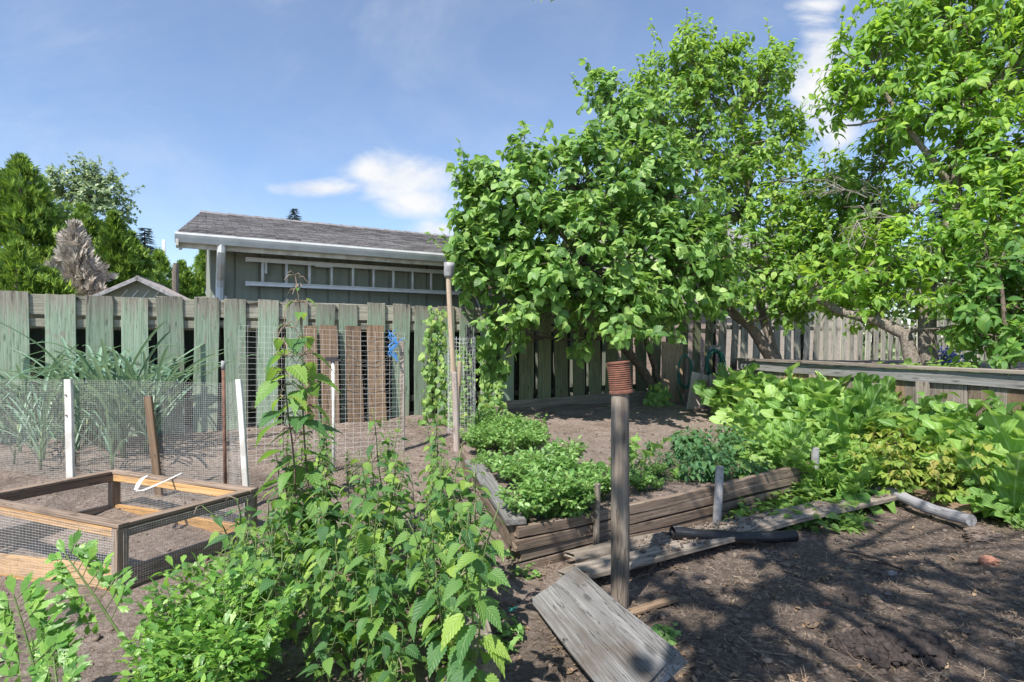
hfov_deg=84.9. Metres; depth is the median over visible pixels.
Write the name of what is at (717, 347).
hose hanger
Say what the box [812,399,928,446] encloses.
horseradish
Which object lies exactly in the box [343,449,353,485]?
nettle
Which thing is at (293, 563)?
nettle
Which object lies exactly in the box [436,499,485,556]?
nettle
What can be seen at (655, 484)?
bed herb
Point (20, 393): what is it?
garlic plant
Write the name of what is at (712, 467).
leafy weed
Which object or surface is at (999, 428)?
horseradish
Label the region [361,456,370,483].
nettle
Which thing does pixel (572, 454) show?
bed herb
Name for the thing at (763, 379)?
horseradish
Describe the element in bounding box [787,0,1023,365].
cherry tree
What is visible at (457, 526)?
nettle
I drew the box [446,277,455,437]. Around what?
tall stick
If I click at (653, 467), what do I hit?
bed herb
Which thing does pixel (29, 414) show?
garlic plant
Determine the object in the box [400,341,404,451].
dark stake
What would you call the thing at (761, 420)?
horseradish
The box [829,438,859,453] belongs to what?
horseradish
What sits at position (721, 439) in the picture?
leafy weed
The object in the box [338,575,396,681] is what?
nettle
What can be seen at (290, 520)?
nettle
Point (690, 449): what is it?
leafy weed
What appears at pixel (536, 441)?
bed herb
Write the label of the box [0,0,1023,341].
sky
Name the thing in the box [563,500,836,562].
long plank
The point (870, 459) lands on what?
horseradish
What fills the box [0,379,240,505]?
wire fence
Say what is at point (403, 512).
nettle
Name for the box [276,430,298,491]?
nettle
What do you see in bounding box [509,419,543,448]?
bed herb
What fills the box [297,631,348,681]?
nettle
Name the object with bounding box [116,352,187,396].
garlic plant
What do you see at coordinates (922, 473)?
raspberry
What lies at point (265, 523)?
nettle
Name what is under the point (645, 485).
bed herb
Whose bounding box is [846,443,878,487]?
raspberry
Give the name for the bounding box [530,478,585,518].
bed herb
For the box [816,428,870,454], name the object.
horseradish
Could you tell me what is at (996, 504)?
horseradish
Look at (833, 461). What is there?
horseradish
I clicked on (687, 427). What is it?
leafy weed
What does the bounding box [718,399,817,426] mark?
horseradish
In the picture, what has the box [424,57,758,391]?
quince tree
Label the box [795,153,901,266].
dead branch
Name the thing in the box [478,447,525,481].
bed herb
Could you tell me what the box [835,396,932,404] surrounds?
horseradish
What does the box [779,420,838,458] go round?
horseradish
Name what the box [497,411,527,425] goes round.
bed herb
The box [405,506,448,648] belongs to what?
nettle
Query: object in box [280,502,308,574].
nettle
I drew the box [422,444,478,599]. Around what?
nettle
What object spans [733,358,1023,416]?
retaining wall
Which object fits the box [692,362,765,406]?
horseradish
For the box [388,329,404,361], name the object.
blue twine
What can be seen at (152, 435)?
brown stake
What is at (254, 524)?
nettle
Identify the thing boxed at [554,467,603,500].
bed herb
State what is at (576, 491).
bed herb
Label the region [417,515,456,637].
nettle
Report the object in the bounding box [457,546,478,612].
nettle
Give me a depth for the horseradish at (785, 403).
6.66 m
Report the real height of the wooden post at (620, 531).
1.331 m
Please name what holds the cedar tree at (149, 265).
on the ground
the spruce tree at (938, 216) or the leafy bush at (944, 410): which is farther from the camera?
the spruce tree at (938, 216)
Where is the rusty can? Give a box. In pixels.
[606,361,632,393]
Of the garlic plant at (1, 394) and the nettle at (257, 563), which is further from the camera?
the garlic plant at (1, 394)
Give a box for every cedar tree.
[0,152,119,285]
[0,238,78,295]
[39,201,132,287]
[91,208,158,288]
[127,229,171,288]
[151,247,193,294]
[170,259,205,298]
[188,249,205,295]
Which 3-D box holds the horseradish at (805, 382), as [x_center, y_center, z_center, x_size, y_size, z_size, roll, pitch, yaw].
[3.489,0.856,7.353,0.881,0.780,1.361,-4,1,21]
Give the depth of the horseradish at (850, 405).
5.67 m
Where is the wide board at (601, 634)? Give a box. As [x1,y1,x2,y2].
[530,566,687,681]
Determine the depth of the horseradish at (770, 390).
6.33 m
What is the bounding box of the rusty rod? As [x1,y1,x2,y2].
[221,361,226,483]
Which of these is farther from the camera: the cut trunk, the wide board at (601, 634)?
the cut trunk
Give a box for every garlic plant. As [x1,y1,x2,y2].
[0,322,186,440]
[0,344,84,435]
[0,350,64,447]
[0,351,90,412]
[0,351,227,457]
[0,357,97,446]
[0,364,115,452]
[0,371,41,417]
[0,388,49,451]
[0,397,101,469]
[0,417,62,464]
[2,341,212,433]
[3,351,77,411]
[3,359,117,460]
[3,370,86,444]
[5,339,150,444]
[8,348,185,445]
[11,344,158,434]
[17,345,154,448]
[22,410,131,462]
[26,336,118,449]
[39,345,200,440]
[41,348,192,404]
[51,345,252,445]
[52,347,144,435]
[54,321,165,455]
[55,354,217,450]
[55,409,143,469]
[61,357,148,441]
[69,347,156,437]
[73,330,170,454]
[87,364,192,445]
[94,346,213,451]
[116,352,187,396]
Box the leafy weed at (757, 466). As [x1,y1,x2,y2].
[740,458,768,474]
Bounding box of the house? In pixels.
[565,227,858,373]
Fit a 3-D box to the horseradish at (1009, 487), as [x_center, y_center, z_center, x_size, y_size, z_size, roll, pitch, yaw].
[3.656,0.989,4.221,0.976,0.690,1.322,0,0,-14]
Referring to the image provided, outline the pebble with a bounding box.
[887,570,897,575]
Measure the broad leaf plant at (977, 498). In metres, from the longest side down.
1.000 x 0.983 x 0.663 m
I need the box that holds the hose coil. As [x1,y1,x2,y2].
[705,349,725,380]
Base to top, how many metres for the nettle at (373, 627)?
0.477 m
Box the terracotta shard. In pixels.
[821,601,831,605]
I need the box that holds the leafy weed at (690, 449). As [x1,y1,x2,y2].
[680,443,706,458]
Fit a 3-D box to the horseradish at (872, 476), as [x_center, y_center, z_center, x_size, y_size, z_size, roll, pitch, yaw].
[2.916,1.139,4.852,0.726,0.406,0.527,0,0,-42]
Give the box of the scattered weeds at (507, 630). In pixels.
[381,405,863,664]
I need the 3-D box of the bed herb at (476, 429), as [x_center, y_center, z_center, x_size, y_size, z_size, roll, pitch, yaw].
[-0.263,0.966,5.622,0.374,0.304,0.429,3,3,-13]
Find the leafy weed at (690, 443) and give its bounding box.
[670,431,707,458]
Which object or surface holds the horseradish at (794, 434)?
on the ground
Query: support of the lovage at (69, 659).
on the ground
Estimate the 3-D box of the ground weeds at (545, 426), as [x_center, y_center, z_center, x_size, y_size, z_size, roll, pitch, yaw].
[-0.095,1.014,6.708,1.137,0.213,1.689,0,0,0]
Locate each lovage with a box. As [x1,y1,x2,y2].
[0,571,72,681]
[27,620,92,681]
[44,529,137,655]
[111,624,205,681]
[117,602,246,681]
[133,609,261,681]
[135,554,237,648]
[149,551,308,681]
[151,537,282,642]
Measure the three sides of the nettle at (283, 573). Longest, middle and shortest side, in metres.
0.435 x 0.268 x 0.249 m
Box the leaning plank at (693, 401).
[686,371,707,408]
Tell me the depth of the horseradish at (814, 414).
5.52 m
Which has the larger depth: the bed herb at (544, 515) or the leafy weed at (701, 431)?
the leafy weed at (701, 431)
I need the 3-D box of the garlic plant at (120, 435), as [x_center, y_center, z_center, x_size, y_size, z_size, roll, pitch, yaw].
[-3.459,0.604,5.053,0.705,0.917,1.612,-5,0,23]
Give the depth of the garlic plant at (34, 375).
5.73 m
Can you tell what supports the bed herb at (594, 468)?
on the ground
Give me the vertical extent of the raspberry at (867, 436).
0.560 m
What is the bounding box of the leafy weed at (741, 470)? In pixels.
[727,457,767,476]
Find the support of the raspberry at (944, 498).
on the ground
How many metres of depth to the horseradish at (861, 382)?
6.23 m
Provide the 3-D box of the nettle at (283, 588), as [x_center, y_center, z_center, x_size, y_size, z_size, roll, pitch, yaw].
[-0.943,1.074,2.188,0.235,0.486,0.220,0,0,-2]
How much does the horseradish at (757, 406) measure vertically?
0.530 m
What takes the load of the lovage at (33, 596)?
on the ground
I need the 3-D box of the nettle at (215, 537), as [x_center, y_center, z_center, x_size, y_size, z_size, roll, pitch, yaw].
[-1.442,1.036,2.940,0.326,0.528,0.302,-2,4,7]
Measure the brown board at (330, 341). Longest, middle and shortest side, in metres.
1.356 x 0.227 x 0.027 m
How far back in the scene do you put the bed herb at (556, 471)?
3.83 m
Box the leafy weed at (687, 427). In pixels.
[675,426,711,444]
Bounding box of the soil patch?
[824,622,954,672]
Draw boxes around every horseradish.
[629,433,671,471]
[691,373,764,417]
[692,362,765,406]
[709,384,843,437]
[713,362,841,406]
[713,374,776,410]
[715,371,852,417]
[718,369,790,402]
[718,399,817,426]
[728,405,814,427]
[731,387,801,409]
[731,409,820,434]
[735,393,762,412]
[735,403,772,428]
[735,406,799,433]
[738,425,798,454]
[744,429,819,470]
[746,423,815,459]
[747,373,816,406]
[749,378,851,399]
[754,392,853,418]
[757,418,815,433]
[760,384,923,426]
[763,456,815,474]
[774,394,891,442]
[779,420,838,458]
[779,430,835,456]
[789,392,837,407]
[791,464,837,496]
[795,371,899,414]
[800,447,874,496]
[802,392,913,420]
[803,372,904,433]
[805,449,859,472]
[807,405,907,441]
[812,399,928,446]
[812,432,875,463]
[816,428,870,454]
[818,465,858,491]
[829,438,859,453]
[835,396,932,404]
[838,454,904,488]
[839,453,890,483]
[842,397,904,429]
[845,457,876,484]
[846,396,938,443]
[878,413,978,451]
[897,466,925,492]
[901,401,1023,457]
[906,403,1023,467]
[915,419,1023,524]
[922,401,1004,466]
[969,486,1023,529]
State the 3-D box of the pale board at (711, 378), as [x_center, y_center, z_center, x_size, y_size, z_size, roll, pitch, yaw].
[3.213,0.809,8.626,0.411,0.542,0.029,18,-29,-12]
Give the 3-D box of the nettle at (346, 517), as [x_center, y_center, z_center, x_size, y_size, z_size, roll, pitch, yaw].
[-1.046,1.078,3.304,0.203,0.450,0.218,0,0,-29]
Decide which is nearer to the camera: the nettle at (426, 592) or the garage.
the nettle at (426, 592)
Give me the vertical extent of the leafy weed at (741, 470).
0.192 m
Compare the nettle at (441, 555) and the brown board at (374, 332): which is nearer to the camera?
the nettle at (441, 555)
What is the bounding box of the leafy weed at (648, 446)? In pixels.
[643,439,658,450]
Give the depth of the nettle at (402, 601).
2.58 m
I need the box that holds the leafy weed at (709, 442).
[704,441,727,456]
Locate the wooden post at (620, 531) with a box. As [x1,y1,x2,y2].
[611,393,629,608]
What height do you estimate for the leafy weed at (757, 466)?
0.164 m
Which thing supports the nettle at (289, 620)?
on the ground
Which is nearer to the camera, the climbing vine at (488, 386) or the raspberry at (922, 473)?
the raspberry at (922, 473)
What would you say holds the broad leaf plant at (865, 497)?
on the ground
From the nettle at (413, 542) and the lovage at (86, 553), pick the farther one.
the nettle at (413, 542)
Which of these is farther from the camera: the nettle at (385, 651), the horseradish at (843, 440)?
the horseradish at (843, 440)
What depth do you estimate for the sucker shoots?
8.92 m
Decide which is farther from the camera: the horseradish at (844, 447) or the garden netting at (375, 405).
the garden netting at (375, 405)
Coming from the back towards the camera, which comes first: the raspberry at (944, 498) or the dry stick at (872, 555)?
the raspberry at (944, 498)
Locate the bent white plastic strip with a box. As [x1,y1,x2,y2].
[134,473,181,490]
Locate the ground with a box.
[0,342,1023,681]
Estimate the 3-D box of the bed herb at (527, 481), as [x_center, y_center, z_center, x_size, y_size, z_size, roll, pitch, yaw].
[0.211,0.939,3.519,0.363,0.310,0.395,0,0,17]
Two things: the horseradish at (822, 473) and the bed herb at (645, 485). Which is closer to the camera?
the bed herb at (645, 485)
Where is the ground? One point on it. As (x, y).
(654, 420)
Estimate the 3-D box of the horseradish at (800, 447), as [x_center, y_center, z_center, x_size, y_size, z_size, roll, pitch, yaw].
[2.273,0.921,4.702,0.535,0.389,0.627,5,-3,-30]
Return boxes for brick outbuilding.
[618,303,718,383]
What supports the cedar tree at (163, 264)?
on the ground
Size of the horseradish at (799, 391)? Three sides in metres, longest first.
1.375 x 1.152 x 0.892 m
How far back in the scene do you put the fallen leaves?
2.40 m
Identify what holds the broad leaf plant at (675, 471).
on the ground
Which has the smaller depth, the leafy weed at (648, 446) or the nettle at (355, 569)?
the nettle at (355, 569)
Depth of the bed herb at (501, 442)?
5.34 m
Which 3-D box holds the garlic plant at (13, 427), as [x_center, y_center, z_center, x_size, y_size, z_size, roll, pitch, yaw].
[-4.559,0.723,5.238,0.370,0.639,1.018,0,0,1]
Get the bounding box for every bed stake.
[593,483,600,544]
[712,466,723,522]
[811,447,818,498]
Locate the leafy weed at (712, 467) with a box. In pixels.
[689,447,737,482]
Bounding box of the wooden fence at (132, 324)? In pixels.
[0,291,986,442]
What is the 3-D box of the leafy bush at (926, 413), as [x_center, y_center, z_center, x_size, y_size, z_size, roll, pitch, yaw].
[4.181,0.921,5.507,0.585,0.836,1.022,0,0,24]
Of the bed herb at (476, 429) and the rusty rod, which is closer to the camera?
the rusty rod
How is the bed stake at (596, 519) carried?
on the ground
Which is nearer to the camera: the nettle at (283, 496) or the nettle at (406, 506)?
the nettle at (283, 496)
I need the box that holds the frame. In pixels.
[0,469,257,594]
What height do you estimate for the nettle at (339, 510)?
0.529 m
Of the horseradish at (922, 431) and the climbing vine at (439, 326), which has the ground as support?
the horseradish at (922, 431)
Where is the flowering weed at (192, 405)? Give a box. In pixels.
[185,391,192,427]
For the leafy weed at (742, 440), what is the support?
on the ground
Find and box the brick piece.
[978,555,999,565]
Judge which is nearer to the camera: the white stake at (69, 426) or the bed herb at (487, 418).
the white stake at (69, 426)
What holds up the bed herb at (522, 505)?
on the ground
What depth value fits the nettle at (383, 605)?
2.11 m
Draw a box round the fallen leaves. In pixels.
[206,472,1023,681]
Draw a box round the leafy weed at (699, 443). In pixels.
[674,433,715,461]
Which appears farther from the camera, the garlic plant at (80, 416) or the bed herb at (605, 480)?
the garlic plant at (80, 416)
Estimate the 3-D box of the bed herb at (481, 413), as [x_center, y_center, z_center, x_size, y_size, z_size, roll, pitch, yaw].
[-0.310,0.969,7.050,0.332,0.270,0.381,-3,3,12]
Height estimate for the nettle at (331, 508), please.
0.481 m
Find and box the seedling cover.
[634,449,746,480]
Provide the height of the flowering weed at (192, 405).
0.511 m
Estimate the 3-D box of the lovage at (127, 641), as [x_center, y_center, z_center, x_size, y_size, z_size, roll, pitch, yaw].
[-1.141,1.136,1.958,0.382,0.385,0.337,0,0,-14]
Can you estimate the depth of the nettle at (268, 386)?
3.08 m
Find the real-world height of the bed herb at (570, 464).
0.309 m
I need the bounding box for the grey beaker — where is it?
[444,262,454,277]
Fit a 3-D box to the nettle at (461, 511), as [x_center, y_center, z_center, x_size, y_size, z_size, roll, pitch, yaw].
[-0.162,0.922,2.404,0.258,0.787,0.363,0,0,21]
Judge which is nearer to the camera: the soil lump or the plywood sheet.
the soil lump
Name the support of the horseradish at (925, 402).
on the ground
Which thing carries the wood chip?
on the ground
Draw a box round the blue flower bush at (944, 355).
[938,347,964,366]
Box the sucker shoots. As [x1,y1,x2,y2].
[643,382,675,406]
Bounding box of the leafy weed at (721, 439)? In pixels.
[712,430,754,456]
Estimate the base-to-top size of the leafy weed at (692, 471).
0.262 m
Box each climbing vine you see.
[418,306,452,427]
[448,343,475,430]
[471,343,513,420]
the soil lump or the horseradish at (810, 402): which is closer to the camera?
the soil lump
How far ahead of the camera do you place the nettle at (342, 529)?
2.56 m
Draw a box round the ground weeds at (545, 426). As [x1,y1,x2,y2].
[462,410,548,442]
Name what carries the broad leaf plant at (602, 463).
on the ground
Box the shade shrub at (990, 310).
[921,216,1023,374]
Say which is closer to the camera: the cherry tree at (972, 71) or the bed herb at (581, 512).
the bed herb at (581, 512)
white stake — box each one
[64,379,75,477]
[235,379,249,486]
[325,357,342,471]
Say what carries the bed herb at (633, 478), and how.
on the ground
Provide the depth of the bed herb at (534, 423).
6.41 m
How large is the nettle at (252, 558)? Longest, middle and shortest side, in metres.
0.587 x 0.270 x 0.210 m
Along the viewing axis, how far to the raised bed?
3.73 m
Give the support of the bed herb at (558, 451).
on the ground
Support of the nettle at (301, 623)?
on the ground
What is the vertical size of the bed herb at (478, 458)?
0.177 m
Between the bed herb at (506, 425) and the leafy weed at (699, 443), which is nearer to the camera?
the leafy weed at (699, 443)
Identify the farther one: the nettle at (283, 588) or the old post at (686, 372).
the old post at (686, 372)
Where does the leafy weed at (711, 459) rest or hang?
on the ground
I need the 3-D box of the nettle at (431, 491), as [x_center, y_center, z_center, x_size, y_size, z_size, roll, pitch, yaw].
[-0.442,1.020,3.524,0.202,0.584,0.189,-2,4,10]
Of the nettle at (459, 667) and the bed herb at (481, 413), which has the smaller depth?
the nettle at (459, 667)
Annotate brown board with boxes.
[304,326,317,425]
[319,325,339,424]
[345,326,363,421]
[367,325,386,420]
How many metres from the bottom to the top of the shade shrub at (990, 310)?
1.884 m
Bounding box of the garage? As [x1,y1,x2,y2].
[175,210,606,397]
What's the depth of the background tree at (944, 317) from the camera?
21.72 m
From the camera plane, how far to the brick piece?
3.19 m
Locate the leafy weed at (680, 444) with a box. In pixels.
[667,430,705,460]
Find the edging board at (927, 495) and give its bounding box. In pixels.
[906,487,980,513]
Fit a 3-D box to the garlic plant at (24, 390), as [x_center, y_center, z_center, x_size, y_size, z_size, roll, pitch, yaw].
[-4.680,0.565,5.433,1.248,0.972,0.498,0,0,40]
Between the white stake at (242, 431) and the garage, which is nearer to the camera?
the white stake at (242, 431)
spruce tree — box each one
[137,228,171,278]
[287,209,301,220]
[893,163,1002,346]
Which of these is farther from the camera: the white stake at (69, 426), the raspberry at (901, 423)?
the raspberry at (901, 423)
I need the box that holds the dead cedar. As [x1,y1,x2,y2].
[40,218,118,295]
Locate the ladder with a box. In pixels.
[245,257,505,296]
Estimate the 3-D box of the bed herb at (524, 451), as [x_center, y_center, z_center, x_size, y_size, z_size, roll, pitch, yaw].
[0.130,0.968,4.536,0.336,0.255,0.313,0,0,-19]
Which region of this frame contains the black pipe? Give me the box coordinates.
[669,526,798,543]
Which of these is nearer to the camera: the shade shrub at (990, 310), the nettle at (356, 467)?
the nettle at (356, 467)
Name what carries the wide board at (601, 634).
on the ground
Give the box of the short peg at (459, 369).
[457,361,461,420]
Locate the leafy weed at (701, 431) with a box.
[684,427,712,444]
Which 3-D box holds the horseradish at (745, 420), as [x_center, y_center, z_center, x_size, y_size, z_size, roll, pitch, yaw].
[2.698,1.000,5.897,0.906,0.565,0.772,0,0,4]
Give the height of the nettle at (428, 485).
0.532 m
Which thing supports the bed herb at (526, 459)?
on the ground
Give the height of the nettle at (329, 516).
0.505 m
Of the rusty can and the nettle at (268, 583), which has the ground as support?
the nettle at (268, 583)
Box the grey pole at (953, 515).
[870,483,976,526]
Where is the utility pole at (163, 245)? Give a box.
[162,240,165,279]
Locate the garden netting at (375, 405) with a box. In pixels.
[341,333,398,416]
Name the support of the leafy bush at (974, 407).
on the ground
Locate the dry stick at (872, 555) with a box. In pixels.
[840,548,902,568]
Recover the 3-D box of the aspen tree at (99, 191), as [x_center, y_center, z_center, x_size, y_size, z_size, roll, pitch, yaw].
[-15.310,-2.707,20.250,4.202,8.026,2.694,0,0,0]
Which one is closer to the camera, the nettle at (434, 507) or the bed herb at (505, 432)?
the nettle at (434, 507)
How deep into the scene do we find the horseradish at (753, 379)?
7.51 m
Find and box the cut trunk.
[172,263,178,292]
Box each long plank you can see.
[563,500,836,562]
[573,494,896,578]
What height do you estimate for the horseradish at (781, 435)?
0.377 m
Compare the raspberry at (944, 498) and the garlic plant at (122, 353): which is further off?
the garlic plant at (122, 353)
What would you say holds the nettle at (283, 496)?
on the ground
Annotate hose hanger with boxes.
[708,345,721,351]
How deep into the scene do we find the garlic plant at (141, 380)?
5.94 m
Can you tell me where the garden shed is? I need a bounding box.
[91,276,188,298]
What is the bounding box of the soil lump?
[963,526,1003,542]
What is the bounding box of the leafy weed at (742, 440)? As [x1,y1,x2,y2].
[712,432,753,444]
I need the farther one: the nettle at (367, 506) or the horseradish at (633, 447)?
the horseradish at (633, 447)
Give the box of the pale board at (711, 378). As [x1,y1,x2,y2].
[709,374,716,386]
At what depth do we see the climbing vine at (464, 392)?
6.71 m
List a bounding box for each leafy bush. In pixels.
[861,391,947,420]
[884,402,940,419]
[905,392,983,422]
[919,400,1012,428]
[942,402,1023,418]
[953,390,1023,429]
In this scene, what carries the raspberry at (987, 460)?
on the ground
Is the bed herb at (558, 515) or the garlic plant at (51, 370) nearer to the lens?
the bed herb at (558, 515)
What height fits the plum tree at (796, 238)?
6.328 m
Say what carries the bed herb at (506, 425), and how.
on the ground
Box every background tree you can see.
[861,220,950,359]
[905,225,1023,361]
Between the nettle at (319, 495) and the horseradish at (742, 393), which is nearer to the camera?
the nettle at (319, 495)
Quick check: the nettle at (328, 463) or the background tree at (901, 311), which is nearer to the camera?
the nettle at (328, 463)
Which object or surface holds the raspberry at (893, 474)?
on the ground
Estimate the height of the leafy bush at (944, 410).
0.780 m
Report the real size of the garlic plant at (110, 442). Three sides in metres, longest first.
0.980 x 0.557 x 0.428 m
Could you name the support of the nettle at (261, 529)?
on the ground
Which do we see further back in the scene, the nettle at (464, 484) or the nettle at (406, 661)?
the nettle at (464, 484)
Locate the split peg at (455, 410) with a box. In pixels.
[452,372,459,451]
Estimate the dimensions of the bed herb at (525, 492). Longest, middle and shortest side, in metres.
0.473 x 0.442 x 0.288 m
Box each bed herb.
[456,428,498,453]
[467,407,499,426]
[469,423,503,451]
[470,450,499,468]
[476,408,499,420]
[477,420,502,428]
[477,422,514,450]
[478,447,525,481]
[488,414,520,432]
[490,451,538,486]
[492,415,522,430]
[493,479,557,522]
[494,428,532,455]
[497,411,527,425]
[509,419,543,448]
[509,447,564,478]
[511,445,545,458]
[512,468,583,516]
[513,431,550,449]
[515,424,552,449]
[516,466,572,492]
[517,466,585,502]
[518,428,550,449]
[522,416,543,429]
[524,462,574,478]
[525,446,588,476]
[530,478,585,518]
[531,448,578,474]
[538,512,555,518]
[542,435,588,460]
[546,509,562,517]
[549,476,603,518]
[553,501,589,517]
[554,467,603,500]
[569,456,604,475]
[569,506,593,520]
[580,462,630,500]
[589,481,610,500]
[629,466,656,491]
[633,478,649,491]
[642,461,667,475]
[650,476,664,488]
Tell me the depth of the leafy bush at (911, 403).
5.80 m
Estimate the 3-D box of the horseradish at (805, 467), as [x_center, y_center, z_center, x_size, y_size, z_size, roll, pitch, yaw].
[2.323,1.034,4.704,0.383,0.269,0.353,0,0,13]
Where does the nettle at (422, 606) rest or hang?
on the ground
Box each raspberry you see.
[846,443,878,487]
[849,421,884,456]
[869,436,921,489]
[873,426,915,459]
[874,415,907,449]
[877,445,915,494]
[902,433,955,490]
[917,445,967,504]
[925,438,1006,499]
[926,464,964,501]
[931,429,965,455]
[948,442,994,488]
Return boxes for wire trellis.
[239,325,403,460]
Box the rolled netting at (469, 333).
[464,324,476,413]
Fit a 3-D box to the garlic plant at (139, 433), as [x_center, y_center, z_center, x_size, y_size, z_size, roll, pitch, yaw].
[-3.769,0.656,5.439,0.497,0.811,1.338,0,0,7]
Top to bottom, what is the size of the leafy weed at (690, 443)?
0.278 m
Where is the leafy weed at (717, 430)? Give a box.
[710,420,752,443]
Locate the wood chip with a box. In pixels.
[627,595,677,615]
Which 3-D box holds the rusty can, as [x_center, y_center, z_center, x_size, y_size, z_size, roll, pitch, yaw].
[0.539,0.182,2.800,0.120,0.155,0.119,-6,0,0]
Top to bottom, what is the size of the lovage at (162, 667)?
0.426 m
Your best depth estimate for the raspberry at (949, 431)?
4.86 m
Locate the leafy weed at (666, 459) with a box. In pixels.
[658,451,676,466]
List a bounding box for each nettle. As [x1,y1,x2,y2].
[193,496,269,579]
[214,521,261,658]
[215,535,240,596]
[222,499,256,547]
[228,508,297,580]
[230,547,266,573]
[231,556,294,681]
[233,510,275,585]
[236,530,259,545]
[243,524,290,662]
[243,549,302,679]
[244,500,300,578]
[253,311,335,558]
[253,539,301,609]
[256,517,284,551]
[260,511,290,585]
[261,448,307,530]
[264,271,347,549]
[272,474,313,560]
[272,520,313,585]
[274,516,329,592]
[275,492,304,575]
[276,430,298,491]
[278,556,307,644]
[280,495,302,533]
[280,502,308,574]
[294,493,342,562]
[294,496,334,596]
[294,576,321,681]
[295,426,312,466]
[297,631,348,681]
[299,469,352,611]
[300,453,329,532]
[305,555,350,681]
[306,483,338,560]
[307,512,354,624]
[310,412,337,488]
[314,433,337,492]
[319,533,367,666]
[323,474,340,539]
[326,488,351,540]
[329,609,360,661]
[331,538,369,655]
[332,469,372,577]
[338,571,376,680]
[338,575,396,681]
[340,521,383,652]
[341,536,371,580]
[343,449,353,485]
[344,482,409,649]
[345,520,376,603]
[348,450,398,573]
[349,567,406,680]
[350,476,386,572]
[352,455,361,485]
[359,543,410,681]
[360,409,411,555]
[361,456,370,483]
[364,451,416,574]
[369,633,408,681]
[377,630,416,681]
[378,516,420,603]
[379,451,396,503]
[381,428,394,462]
[382,448,410,537]
[382,612,422,681]
[388,511,430,608]
[391,475,442,638]
[391,528,422,593]
[393,528,428,606]
[398,593,436,681]
[399,474,426,554]
[403,519,464,671]
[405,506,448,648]
[407,541,482,667]
[416,520,452,566]
[417,416,448,505]
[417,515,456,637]
[420,525,456,611]
[421,461,441,519]
[421,464,450,539]
[421,512,437,587]
[421,555,481,681]
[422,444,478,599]
[423,418,442,473]
[427,449,463,562]
[427,459,457,537]
[427,461,511,613]
[428,488,445,530]
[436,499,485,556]
[436,511,473,579]
[441,503,511,681]
[444,456,505,594]
[445,493,498,549]
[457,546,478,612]
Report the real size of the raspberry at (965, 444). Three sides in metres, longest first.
0.563 x 0.412 x 0.293 m
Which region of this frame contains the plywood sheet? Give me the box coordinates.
[661,342,682,401]
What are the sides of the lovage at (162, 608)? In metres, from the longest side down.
0.480 x 0.392 x 0.362 m
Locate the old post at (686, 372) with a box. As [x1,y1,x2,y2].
[684,359,693,402]
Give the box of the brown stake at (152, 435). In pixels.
[144,396,163,496]
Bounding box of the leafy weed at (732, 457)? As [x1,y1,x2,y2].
[713,442,743,464]
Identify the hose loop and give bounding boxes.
[677,354,692,403]
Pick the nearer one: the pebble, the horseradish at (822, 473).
the pebble
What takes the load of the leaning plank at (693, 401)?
on the ground
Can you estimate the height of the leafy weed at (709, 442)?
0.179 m
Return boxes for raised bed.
[460,439,836,568]
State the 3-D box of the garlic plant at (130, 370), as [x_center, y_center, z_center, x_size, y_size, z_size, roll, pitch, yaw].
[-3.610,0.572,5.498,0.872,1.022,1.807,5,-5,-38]
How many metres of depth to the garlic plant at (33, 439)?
4.69 m
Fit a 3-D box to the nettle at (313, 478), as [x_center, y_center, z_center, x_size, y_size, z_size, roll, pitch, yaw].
[-1.183,0.449,3.237,0.428,1.718,0.452,0,0,30]
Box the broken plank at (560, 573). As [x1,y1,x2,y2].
[556,554,610,577]
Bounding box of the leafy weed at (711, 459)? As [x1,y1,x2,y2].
[706,455,732,477]
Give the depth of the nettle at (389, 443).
5.22 m
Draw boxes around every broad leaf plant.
[597,457,632,472]
[642,465,684,480]
[832,484,883,514]
[857,480,898,513]
[929,479,1003,518]
[931,479,1019,517]
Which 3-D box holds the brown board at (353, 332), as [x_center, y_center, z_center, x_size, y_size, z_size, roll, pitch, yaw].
[-2.049,0.471,7.283,0.214,1.349,0.027,0,-6,-29]
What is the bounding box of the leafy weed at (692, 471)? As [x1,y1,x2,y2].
[659,449,710,482]
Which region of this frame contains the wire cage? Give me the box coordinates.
[447,337,475,434]
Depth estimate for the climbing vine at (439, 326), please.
6.96 m
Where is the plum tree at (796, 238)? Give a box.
[610,7,937,362]
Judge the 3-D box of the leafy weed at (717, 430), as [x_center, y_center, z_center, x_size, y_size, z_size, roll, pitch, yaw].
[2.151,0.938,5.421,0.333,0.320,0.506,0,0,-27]
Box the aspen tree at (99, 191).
[38,151,145,230]
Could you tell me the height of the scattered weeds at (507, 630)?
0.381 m
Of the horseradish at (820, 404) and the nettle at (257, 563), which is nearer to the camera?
the nettle at (257, 563)
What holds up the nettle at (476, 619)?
on the ground
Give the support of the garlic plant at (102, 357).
on the ground
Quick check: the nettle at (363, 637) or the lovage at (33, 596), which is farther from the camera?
the nettle at (363, 637)
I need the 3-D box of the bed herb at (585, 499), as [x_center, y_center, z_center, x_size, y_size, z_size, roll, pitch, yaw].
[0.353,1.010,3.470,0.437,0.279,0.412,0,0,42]
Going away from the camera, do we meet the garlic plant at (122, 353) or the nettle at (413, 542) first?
the nettle at (413, 542)

